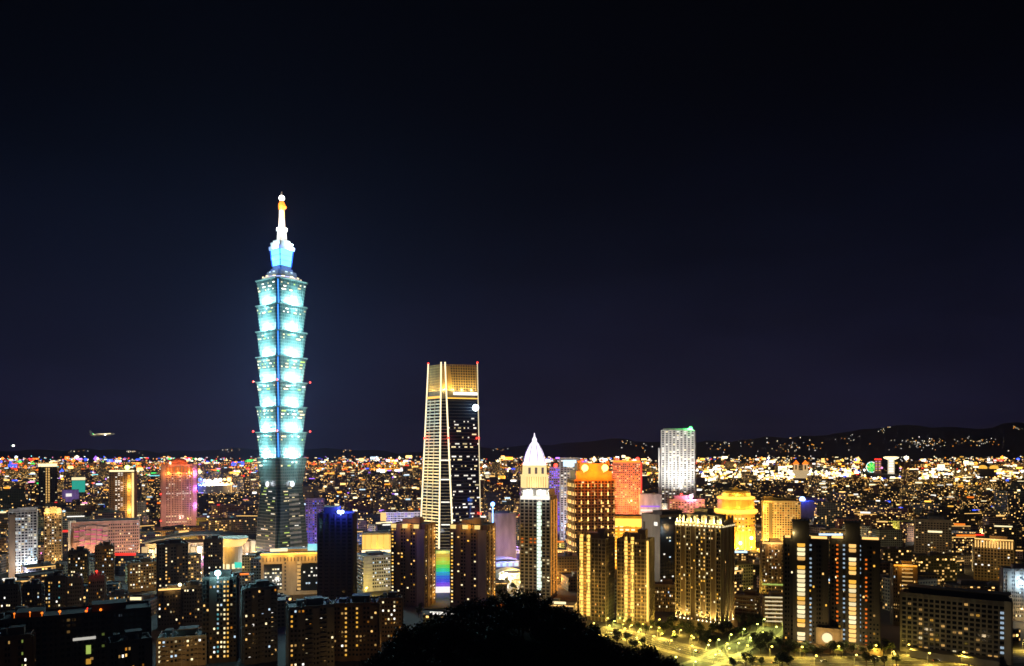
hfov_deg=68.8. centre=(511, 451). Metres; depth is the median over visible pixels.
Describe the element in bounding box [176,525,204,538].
city block
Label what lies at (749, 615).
street tree
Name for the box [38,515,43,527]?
city block
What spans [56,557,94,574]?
city block
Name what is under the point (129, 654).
window
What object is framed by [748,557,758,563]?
city block
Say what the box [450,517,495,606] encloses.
edge lit apartment tower
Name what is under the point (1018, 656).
road
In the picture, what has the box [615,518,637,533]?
window
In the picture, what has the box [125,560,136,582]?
city block
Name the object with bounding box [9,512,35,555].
window
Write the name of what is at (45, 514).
window
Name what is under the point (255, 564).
city block
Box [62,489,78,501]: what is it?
violet block
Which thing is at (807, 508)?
blue lamp block
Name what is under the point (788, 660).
street tree
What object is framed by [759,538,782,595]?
barred apartment block
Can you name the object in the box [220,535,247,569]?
bowl roofed pavilion
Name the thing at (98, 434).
airliner
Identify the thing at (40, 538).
city block
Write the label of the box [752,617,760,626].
street tree
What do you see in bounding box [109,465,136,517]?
yellow ribbed tower
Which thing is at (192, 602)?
apartment block
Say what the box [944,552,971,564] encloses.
city block
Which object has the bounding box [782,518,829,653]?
apartment tower
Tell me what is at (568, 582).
city block
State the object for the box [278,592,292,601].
city block
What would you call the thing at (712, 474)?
distant city lights
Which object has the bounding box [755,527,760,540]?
city block
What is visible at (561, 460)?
window
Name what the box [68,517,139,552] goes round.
stepped pink building
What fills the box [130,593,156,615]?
city block
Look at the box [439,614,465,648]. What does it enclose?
forest tree
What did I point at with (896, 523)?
city block
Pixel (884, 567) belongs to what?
city block
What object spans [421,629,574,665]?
hillside
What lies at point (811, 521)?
city block
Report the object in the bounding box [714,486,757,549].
golden drum building
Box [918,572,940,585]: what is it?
city block
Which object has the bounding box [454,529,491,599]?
window
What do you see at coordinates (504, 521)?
pale flat block
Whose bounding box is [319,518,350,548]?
window
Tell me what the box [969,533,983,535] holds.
city block
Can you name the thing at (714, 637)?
street tree
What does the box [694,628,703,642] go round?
street tree
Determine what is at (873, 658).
street tree
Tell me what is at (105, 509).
city block
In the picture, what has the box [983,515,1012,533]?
city block
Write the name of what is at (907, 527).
city block
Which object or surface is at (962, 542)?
city block
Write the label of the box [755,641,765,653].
street tree
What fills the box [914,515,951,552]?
grey hotel
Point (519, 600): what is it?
forest tree
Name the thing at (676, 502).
window
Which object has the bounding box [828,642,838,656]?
street tree
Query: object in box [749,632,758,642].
street tree
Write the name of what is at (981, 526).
city block
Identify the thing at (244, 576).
city block
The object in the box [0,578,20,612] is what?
apartment block
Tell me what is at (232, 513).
city block
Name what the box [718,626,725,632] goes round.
street tree
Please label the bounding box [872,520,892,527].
city block
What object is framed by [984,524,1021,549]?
city block
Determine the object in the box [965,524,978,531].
city block
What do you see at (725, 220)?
sky
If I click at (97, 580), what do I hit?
apartment block
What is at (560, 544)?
city block
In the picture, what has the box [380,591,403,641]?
apartment block
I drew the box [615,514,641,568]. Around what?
yellow lit hall
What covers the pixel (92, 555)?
city block
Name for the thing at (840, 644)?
street tree
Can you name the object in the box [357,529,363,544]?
city block
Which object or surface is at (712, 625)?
street tree
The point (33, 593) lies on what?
apartment block
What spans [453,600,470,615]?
forest tree
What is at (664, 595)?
building
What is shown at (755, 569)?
city block
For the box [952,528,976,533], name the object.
city block
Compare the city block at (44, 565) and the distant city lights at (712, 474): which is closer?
the city block at (44, 565)
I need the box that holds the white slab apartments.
[8,507,37,577]
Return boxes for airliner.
[89,430,114,435]
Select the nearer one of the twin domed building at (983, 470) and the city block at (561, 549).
the city block at (561, 549)
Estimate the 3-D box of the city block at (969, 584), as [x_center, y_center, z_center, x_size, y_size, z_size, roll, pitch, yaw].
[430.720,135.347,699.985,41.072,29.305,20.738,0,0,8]
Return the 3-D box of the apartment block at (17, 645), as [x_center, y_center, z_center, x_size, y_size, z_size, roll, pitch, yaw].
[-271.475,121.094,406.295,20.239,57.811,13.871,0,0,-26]
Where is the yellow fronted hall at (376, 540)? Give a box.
[362,531,390,553]
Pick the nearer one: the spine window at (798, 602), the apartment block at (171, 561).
the spine window at (798, 602)
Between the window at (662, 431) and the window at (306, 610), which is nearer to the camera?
the window at (306, 610)
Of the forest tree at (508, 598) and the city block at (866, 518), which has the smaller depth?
the forest tree at (508, 598)
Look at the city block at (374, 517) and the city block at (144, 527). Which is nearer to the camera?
the city block at (144, 527)
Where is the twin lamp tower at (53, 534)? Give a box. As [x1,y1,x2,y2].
[44,506,62,564]
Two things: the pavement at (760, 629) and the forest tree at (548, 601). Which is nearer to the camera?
the forest tree at (548, 601)
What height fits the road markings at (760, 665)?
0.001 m
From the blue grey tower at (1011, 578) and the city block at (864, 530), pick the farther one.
the city block at (864, 530)
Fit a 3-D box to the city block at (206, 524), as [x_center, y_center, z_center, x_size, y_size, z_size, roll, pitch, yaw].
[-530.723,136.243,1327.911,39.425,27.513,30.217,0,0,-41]
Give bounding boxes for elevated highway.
[853,482,981,486]
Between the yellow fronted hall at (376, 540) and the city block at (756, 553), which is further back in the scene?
the city block at (756, 553)
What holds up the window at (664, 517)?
in the grey gabled slab
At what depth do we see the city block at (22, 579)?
760.99 m
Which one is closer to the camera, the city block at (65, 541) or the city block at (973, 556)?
the city block at (973, 556)
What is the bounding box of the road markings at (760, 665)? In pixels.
[629,639,1013,665]
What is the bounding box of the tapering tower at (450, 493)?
[420,362,480,548]
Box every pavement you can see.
[601,626,1023,658]
[602,634,1023,665]
[679,624,764,664]
[712,628,782,665]
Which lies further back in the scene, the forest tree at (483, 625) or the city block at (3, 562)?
the city block at (3, 562)
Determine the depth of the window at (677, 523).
633.26 m
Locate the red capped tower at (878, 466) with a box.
[874,459,881,473]
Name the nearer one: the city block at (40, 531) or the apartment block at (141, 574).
the apartment block at (141, 574)
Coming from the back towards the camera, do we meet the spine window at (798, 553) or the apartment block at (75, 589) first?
the apartment block at (75, 589)
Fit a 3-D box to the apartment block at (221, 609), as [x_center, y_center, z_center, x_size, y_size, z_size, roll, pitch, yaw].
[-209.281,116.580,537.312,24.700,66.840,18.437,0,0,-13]
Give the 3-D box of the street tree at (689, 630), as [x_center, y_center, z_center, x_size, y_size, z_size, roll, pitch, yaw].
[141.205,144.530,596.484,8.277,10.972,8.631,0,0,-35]
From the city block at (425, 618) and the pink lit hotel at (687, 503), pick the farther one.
the pink lit hotel at (687, 503)
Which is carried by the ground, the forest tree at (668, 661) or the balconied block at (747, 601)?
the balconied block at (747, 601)
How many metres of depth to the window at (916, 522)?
1050.21 m
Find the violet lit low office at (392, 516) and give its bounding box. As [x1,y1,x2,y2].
[380,510,420,522]
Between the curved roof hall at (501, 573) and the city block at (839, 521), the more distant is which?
the city block at (839, 521)
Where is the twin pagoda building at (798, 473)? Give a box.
[793,460,808,477]
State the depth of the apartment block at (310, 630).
513.40 m
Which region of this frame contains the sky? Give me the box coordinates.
[0,0,1023,453]
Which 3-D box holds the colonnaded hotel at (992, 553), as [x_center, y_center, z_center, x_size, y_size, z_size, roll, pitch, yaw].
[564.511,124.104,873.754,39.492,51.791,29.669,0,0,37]
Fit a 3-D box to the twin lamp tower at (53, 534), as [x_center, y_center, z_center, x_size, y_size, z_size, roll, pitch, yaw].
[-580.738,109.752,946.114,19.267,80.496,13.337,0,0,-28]
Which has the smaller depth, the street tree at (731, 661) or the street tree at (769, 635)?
the street tree at (731, 661)
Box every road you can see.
[600,628,1023,665]
[685,626,781,665]
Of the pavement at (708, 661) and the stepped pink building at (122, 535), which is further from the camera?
the stepped pink building at (122, 535)
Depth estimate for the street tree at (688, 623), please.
608.44 m
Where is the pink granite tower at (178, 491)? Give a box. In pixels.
[160,458,197,526]
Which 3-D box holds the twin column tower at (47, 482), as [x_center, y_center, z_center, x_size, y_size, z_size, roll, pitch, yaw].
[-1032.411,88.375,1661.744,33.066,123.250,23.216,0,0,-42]
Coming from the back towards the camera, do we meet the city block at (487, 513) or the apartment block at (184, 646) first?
the city block at (487, 513)
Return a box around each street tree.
[612,630,622,642]
[623,632,630,642]
[626,617,632,627]
[628,638,636,645]
[634,621,640,630]
[640,637,645,646]
[642,623,648,633]
[659,622,668,629]
[669,615,679,622]
[682,626,694,639]
[685,620,694,635]
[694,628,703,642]
[695,622,704,630]
[702,632,711,648]
[708,621,717,629]
[708,635,719,646]
[716,621,724,630]
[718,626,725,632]
[724,621,734,629]
[729,656,736,665]
[735,627,740,637]
[736,615,742,623]
[740,621,749,628]
[740,625,747,636]
[740,651,752,665]
[746,612,754,618]
[748,657,757,665]
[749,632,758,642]
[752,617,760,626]
[754,637,761,644]
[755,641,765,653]
[762,636,768,647]
[763,630,774,645]
[774,651,786,665]
[775,636,783,645]
[782,647,788,653]
[784,639,793,654]
[784,655,793,664]
[790,645,797,652]
[791,639,799,651]
[797,640,809,647]
[801,647,809,653]
[810,646,817,656]
[817,646,824,656]
[824,641,834,654]
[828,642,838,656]
[836,641,846,656]
[844,641,849,648]
[847,643,857,651]
[858,645,864,652]
[861,651,871,665]
[865,643,874,655]
[869,654,878,665]
[873,641,883,650]
[880,638,891,645]
[880,655,887,665]
[883,644,888,654]
[888,642,895,650]
[890,654,901,661]
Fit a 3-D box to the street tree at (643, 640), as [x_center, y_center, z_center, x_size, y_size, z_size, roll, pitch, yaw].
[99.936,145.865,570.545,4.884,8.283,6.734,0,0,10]
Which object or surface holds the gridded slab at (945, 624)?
on the ground
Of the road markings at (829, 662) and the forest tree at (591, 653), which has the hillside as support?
the forest tree at (591, 653)
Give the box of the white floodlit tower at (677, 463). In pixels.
[658,426,695,502]
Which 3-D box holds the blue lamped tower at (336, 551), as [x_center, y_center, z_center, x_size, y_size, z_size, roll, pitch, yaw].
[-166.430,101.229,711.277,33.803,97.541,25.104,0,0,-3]
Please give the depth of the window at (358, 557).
806.80 m
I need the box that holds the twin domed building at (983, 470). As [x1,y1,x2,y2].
[978,465,998,474]
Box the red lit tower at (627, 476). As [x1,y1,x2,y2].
[613,457,641,513]
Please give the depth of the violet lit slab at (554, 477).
1348.80 m
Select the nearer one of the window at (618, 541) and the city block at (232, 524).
the window at (618, 541)
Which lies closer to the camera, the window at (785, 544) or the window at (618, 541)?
the window at (785, 544)
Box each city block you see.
[0,511,7,530]
[0,522,6,528]
[0,529,6,535]
[0,534,7,551]
[0,552,7,573]
[0,577,30,590]
[6,508,41,515]
[7,606,27,611]
[15,570,63,581]
[21,561,55,572]
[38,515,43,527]
[38,528,43,534]
[38,534,43,542]
[38,542,43,559]
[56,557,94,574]
[63,515,91,528]
[63,529,67,553]
[67,551,94,559]
[83,581,119,605]
[91,508,119,518]
[95,511,124,518]
[115,553,152,574]
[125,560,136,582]
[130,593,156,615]
[137,498,145,515]
[140,524,153,530]
[140,529,173,539]
[140,531,160,547]
[162,524,183,530]
[166,530,197,539]
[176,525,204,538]
[188,552,200,581]
[199,520,208,536]
[209,517,242,536]
[223,510,253,517]
[232,571,253,585]
[236,512,257,533]
[242,551,263,571]
[250,556,260,579]
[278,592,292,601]
[278,595,285,626]
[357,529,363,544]
[358,518,370,530]
[358,545,361,552]
[364,513,379,521]
[368,521,391,530]
[376,523,390,530]
[422,607,452,621]
[423,609,448,621]
[481,509,489,516]
[481,516,488,521]
[496,579,506,590]
[516,523,518,545]
[551,598,576,613]
[557,540,564,548]
[557,548,566,551]
[557,551,576,582]
[561,571,576,591]
[565,524,566,547]
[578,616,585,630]
[615,578,616,602]
[735,549,753,560]
[735,559,752,591]
[735,567,742,592]
[742,560,758,580]
[745,550,758,557]
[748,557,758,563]
[754,500,760,527]
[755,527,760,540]
[801,517,812,524]
[809,525,825,532]
[809,533,844,558]
[817,500,841,527]
[820,528,844,534]
[835,516,858,527]
[842,523,869,536]
[854,512,876,528]
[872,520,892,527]
[872,527,902,546]
[877,514,885,519]
[880,546,910,562]
[880,559,891,575]
[880,574,888,601]
[882,519,913,529]
[883,576,936,610]
[900,521,913,540]
[911,552,956,580]
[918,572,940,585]
[927,510,937,514]
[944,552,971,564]
[944,579,998,590]
[952,523,969,529]
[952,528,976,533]
[952,533,975,552]
[957,510,981,524]
[957,560,963,573]
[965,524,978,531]
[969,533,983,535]
[972,541,973,571]
[977,580,998,585]
[979,520,982,533]
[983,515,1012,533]
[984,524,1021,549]
[1013,519,1018,524]
[1013,628,1019,641]
[1016,549,1022,558]
[1016,559,1023,563]
[1022,531,1023,546]
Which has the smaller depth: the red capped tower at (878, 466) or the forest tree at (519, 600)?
the forest tree at (519, 600)
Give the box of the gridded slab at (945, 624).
[900,584,1012,665]
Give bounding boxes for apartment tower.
[391,517,435,606]
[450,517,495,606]
[520,488,556,598]
[782,518,829,653]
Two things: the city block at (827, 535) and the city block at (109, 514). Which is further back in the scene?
the city block at (109, 514)
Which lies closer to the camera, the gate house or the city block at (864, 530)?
the gate house
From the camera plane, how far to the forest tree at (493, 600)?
213.31 m
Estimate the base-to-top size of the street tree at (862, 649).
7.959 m
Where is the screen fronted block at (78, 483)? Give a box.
[72,477,84,495]
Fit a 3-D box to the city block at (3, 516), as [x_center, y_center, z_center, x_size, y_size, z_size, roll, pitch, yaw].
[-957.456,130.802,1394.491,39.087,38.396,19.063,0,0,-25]
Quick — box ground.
[0,463,1023,665]
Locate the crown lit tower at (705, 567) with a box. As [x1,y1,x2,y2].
[673,507,737,632]
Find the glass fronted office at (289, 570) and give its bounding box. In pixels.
[260,544,316,594]
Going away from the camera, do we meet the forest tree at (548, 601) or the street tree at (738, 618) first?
the forest tree at (548, 601)
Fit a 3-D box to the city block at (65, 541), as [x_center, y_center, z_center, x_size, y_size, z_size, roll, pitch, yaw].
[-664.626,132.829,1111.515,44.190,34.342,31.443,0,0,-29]
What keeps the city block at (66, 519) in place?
on the ground
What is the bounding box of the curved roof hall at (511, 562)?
[496,556,519,566]
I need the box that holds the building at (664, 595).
[655,579,674,611]
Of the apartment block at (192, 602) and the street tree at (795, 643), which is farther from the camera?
the apartment block at (192, 602)
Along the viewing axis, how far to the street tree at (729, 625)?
612.60 m
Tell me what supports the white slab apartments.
on the ground
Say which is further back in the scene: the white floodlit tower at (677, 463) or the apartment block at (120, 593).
the white floodlit tower at (677, 463)
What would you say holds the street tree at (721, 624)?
on the ground
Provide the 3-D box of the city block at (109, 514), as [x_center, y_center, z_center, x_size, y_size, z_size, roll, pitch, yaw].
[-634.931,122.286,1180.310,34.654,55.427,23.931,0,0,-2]
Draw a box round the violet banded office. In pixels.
[639,493,661,514]
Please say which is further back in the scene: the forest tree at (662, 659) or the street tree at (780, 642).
the street tree at (780, 642)
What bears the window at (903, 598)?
in the gridded slab at (945, 624)
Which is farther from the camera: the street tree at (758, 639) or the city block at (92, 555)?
the city block at (92, 555)
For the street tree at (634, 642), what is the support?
on the ground
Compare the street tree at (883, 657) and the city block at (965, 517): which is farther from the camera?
the city block at (965, 517)
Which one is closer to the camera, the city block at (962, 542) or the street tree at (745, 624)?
the street tree at (745, 624)
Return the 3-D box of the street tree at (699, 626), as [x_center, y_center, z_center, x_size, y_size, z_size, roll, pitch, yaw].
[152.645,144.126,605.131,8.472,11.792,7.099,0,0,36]
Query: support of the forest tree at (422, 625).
on the hillside
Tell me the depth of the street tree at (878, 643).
548.83 m
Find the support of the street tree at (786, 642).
on the ground
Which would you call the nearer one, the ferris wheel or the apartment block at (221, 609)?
the apartment block at (221, 609)
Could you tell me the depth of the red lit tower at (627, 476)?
1300.94 m
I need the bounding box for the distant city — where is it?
[0,458,1023,528]
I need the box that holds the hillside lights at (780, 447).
[68,426,1019,455]
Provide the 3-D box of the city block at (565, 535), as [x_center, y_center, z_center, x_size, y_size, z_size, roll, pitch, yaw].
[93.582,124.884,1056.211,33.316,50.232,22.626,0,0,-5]
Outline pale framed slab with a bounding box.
[559,457,578,540]
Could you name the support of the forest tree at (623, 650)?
on the hillside
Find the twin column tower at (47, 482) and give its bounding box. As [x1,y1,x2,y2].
[38,463,56,506]
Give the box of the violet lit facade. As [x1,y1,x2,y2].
[306,497,324,543]
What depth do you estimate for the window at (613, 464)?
1301.91 m
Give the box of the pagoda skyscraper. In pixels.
[252,191,310,552]
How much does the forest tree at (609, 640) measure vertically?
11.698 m
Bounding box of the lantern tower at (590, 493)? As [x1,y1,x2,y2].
[566,459,614,551]
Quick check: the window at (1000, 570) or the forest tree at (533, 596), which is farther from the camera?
the window at (1000, 570)
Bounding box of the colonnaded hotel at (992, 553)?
[974,534,1015,581]
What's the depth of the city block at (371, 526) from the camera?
1236.03 m
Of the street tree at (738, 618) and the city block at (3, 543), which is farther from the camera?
the city block at (3, 543)
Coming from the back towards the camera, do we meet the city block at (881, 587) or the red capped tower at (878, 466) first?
the red capped tower at (878, 466)
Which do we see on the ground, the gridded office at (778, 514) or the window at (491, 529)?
the gridded office at (778, 514)
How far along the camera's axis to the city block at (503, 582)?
800.52 m
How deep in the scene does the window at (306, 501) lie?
1129.19 m
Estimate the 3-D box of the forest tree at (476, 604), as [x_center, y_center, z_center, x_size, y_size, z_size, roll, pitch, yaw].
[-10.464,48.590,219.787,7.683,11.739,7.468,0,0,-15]
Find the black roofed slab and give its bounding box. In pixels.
[0,598,150,665]
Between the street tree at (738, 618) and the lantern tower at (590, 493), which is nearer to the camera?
the street tree at (738, 618)
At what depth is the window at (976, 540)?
861.77 m
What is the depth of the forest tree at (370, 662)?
207.88 m
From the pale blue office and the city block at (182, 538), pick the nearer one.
the pale blue office
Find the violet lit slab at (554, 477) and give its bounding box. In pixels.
[549,463,558,534]
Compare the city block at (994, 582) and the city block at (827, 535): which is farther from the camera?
the city block at (827, 535)
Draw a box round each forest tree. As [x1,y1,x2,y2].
[359,653,380,665]
[375,651,398,665]
[379,637,399,659]
[390,623,430,665]
[414,618,438,646]
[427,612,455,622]
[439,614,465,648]
[442,604,464,622]
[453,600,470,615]
[465,596,487,622]
[477,620,489,648]
[480,594,501,616]
[486,603,504,617]
[495,586,524,629]
[506,595,527,634]
[522,588,543,632]
[538,597,554,609]
[549,605,577,633]
[551,610,582,629]
[571,632,608,663]
[586,628,601,638]
[587,623,600,633]
[601,634,625,649]
[605,644,642,665]
[614,645,632,662]
[627,642,658,665]
[641,653,665,665]
[658,655,679,665]
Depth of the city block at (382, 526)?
1174.04 m
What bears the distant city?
on the ground
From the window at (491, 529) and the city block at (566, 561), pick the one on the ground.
the city block at (566, 561)
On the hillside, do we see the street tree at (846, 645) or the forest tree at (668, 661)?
the forest tree at (668, 661)
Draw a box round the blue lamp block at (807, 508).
[799,497,813,524]
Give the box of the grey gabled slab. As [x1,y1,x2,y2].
[642,509,688,581]
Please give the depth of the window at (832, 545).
565.03 m
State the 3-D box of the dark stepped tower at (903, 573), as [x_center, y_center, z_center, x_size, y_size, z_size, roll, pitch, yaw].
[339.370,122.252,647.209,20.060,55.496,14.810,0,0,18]
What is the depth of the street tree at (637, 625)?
622.31 m
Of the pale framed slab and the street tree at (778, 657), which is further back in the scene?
the pale framed slab
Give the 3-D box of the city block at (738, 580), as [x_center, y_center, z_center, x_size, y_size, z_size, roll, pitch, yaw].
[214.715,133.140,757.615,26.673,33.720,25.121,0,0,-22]
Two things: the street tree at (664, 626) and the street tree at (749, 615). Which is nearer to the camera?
the street tree at (664, 626)
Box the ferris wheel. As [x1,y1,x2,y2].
[866,462,874,472]
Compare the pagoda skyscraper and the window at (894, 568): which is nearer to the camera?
the window at (894, 568)
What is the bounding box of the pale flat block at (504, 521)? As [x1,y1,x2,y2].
[489,502,515,559]
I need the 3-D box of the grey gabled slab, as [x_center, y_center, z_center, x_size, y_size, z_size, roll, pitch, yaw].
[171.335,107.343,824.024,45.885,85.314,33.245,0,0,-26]
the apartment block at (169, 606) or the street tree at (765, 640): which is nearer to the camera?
the street tree at (765, 640)
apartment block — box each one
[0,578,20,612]
[0,619,35,665]
[22,579,44,607]
[45,568,67,608]
[67,572,83,606]
[68,544,88,582]
[88,570,106,604]
[95,541,114,580]
[105,587,129,601]
[107,628,152,665]
[127,557,155,591]
[156,538,187,594]
[156,625,206,665]
[157,582,182,629]
[180,580,201,625]
[202,569,239,663]
[204,535,222,575]
[240,578,277,664]
[286,595,334,665]
[333,593,380,661]
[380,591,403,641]
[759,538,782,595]
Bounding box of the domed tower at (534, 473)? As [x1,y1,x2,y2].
[520,433,548,495]
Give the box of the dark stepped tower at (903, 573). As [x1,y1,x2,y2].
[890,560,917,625]
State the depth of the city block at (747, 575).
795.32 m
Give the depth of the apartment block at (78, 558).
761.53 m
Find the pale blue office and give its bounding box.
[357,550,390,591]
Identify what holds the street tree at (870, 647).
on the ground
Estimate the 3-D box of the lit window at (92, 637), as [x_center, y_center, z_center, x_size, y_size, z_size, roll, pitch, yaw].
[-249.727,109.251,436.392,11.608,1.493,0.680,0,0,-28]
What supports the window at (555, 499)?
in the apartment tower at (538, 538)
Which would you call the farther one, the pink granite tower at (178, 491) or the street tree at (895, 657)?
the pink granite tower at (178, 491)
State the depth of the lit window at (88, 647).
437.05 m
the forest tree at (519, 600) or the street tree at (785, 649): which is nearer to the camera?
the forest tree at (519, 600)
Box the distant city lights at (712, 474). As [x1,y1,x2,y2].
[0,455,1023,519]
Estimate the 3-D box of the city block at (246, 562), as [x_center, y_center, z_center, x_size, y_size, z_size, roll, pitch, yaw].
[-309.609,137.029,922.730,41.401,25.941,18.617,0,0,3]
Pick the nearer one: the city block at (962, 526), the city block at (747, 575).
the city block at (747, 575)
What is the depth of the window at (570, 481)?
902.91 m
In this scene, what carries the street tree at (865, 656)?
on the ground
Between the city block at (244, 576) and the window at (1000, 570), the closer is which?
the window at (1000, 570)
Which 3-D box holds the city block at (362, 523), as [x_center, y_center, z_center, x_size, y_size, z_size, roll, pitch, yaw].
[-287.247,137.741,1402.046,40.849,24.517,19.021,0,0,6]
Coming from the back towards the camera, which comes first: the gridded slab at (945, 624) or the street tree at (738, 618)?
the street tree at (738, 618)
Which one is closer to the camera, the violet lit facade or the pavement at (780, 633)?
the pavement at (780, 633)
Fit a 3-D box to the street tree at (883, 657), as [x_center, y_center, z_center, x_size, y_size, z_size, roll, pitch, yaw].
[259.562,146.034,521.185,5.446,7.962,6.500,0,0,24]
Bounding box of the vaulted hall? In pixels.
[142,530,255,557]
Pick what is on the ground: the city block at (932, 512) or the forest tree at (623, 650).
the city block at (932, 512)
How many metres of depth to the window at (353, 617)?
535.22 m
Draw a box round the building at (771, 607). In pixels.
[760,591,782,626]
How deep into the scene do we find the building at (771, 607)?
640.65 m
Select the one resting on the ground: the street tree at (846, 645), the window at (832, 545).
the street tree at (846, 645)
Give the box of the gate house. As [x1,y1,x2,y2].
[816,624,842,653]
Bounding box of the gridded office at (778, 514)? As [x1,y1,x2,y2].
[761,495,800,541]
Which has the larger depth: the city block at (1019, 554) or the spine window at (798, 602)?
the city block at (1019, 554)
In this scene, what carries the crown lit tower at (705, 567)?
on the ground
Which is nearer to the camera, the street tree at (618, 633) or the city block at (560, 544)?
the street tree at (618, 633)
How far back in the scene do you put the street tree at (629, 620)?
634.65 m
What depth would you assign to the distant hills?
10410.86 m
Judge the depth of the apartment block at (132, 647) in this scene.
402.08 m
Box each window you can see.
[0,611,149,659]
[5,640,22,665]
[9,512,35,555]
[41,468,56,505]
[45,514,60,543]
[73,636,95,640]
[86,645,90,653]
[109,523,137,540]
[110,473,126,515]
[111,645,143,665]
[159,546,186,570]
[166,474,190,520]
[203,580,235,633]
[243,589,275,657]
[291,608,325,628]
[306,501,322,538]
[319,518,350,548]
[335,607,368,622]
[358,557,362,580]
[392,529,434,602]
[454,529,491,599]
[521,499,555,592]
[550,469,558,526]
[561,460,577,536]
[570,481,613,551]
[578,543,609,614]
[613,464,639,512]
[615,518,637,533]
[618,541,651,618]
[661,517,681,563]
[662,431,693,502]
[670,502,703,511]
[677,523,719,622]
[762,546,777,581]
[764,503,799,541]
[785,544,820,618]
[797,552,804,555]
[797,592,804,595]
[797,601,804,604]
[797,632,804,635]
[832,545,871,620]
[894,568,912,589]
[902,597,1003,638]
[916,522,950,538]
[975,540,1012,561]
[1000,570,1022,590]
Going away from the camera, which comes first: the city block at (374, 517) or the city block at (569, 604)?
the city block at (569, 604)
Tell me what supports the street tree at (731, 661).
on the ground
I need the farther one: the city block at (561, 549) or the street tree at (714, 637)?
the city block at (561, 549)
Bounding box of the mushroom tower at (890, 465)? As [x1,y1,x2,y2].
[881,457,901,473]
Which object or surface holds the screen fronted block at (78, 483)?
on the ground
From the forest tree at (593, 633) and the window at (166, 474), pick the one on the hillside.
the forest tree at (593, 633)
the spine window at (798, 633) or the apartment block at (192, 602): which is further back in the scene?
the apartment block at (192, 602)
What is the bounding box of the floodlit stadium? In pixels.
[198,478,232,492]
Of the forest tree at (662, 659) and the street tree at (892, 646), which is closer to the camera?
the forest tree at (662, 659)
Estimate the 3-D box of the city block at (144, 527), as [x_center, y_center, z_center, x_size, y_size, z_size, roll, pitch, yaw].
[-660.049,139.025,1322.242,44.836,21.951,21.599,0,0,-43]
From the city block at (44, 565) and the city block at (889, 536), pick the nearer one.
the city block at (44, 565)
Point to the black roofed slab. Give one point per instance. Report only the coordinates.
(73, 636)
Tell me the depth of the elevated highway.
2982.36 m
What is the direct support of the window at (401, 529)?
in the edge lit apartment tower at (413, 561)
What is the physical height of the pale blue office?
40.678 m
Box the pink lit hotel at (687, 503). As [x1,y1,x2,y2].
[667,493,704,512]
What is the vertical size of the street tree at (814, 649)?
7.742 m
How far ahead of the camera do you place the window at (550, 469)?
1348.83 m
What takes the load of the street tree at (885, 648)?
on the ground
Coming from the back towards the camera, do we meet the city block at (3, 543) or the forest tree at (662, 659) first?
the city block at (3, 543)
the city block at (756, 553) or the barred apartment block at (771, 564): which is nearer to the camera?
the barred apartment block at (771, 564)
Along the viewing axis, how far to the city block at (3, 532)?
1059.76 m
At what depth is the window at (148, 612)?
435.45 m
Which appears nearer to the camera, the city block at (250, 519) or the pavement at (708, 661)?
the pavement at (708, 661)
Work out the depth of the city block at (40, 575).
795.50 m
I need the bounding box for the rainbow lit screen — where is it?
[436,549,449,592]
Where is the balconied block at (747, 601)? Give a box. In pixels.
[735,589,761,620]
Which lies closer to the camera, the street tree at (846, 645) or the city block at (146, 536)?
the street tree at (846, 645)
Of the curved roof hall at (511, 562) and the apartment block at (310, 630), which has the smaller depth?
the apartment block at (310, 630)
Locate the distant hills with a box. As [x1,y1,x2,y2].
[0,422,1023,462]
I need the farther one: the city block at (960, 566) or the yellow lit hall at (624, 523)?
the yellow lit hall at (624, 523)
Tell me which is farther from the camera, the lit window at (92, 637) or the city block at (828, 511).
the city block at (828, 511)
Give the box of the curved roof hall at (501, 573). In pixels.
[496,567,519,579]
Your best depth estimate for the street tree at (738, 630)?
600.10 m
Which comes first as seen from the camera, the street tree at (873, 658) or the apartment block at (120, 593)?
the street tree at (873, 658)
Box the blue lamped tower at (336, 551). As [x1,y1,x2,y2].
[317,506,356,598]
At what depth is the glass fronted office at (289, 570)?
781.62 m
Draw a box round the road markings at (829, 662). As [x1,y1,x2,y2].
[622,634,1013,662]
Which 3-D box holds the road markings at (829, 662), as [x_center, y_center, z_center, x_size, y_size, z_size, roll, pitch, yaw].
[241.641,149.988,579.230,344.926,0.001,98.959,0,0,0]
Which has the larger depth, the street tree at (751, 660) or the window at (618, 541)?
the window at (618, 541)
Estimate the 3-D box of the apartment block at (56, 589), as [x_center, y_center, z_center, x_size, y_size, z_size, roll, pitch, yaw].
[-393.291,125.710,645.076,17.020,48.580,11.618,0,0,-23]
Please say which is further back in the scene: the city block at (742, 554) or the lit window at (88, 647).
the city block at (742, 554)
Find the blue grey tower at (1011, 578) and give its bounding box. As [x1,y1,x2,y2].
[999,563,1023,621]
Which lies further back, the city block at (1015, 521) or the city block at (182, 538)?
the city block at (1015, 521)
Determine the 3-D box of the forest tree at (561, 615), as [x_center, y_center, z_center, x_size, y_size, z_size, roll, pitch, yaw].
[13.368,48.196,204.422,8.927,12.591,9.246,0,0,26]
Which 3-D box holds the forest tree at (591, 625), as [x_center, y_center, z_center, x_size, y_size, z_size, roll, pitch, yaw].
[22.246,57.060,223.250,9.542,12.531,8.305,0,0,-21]
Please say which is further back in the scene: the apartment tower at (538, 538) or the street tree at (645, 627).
the apartment tower at (538, 538)
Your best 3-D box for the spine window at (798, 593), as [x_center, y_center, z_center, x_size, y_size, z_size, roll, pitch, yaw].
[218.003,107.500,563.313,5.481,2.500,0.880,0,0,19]
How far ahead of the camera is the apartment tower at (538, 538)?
762.60 m
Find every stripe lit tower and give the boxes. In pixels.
[577,528,614,621]
[617,529,654,625]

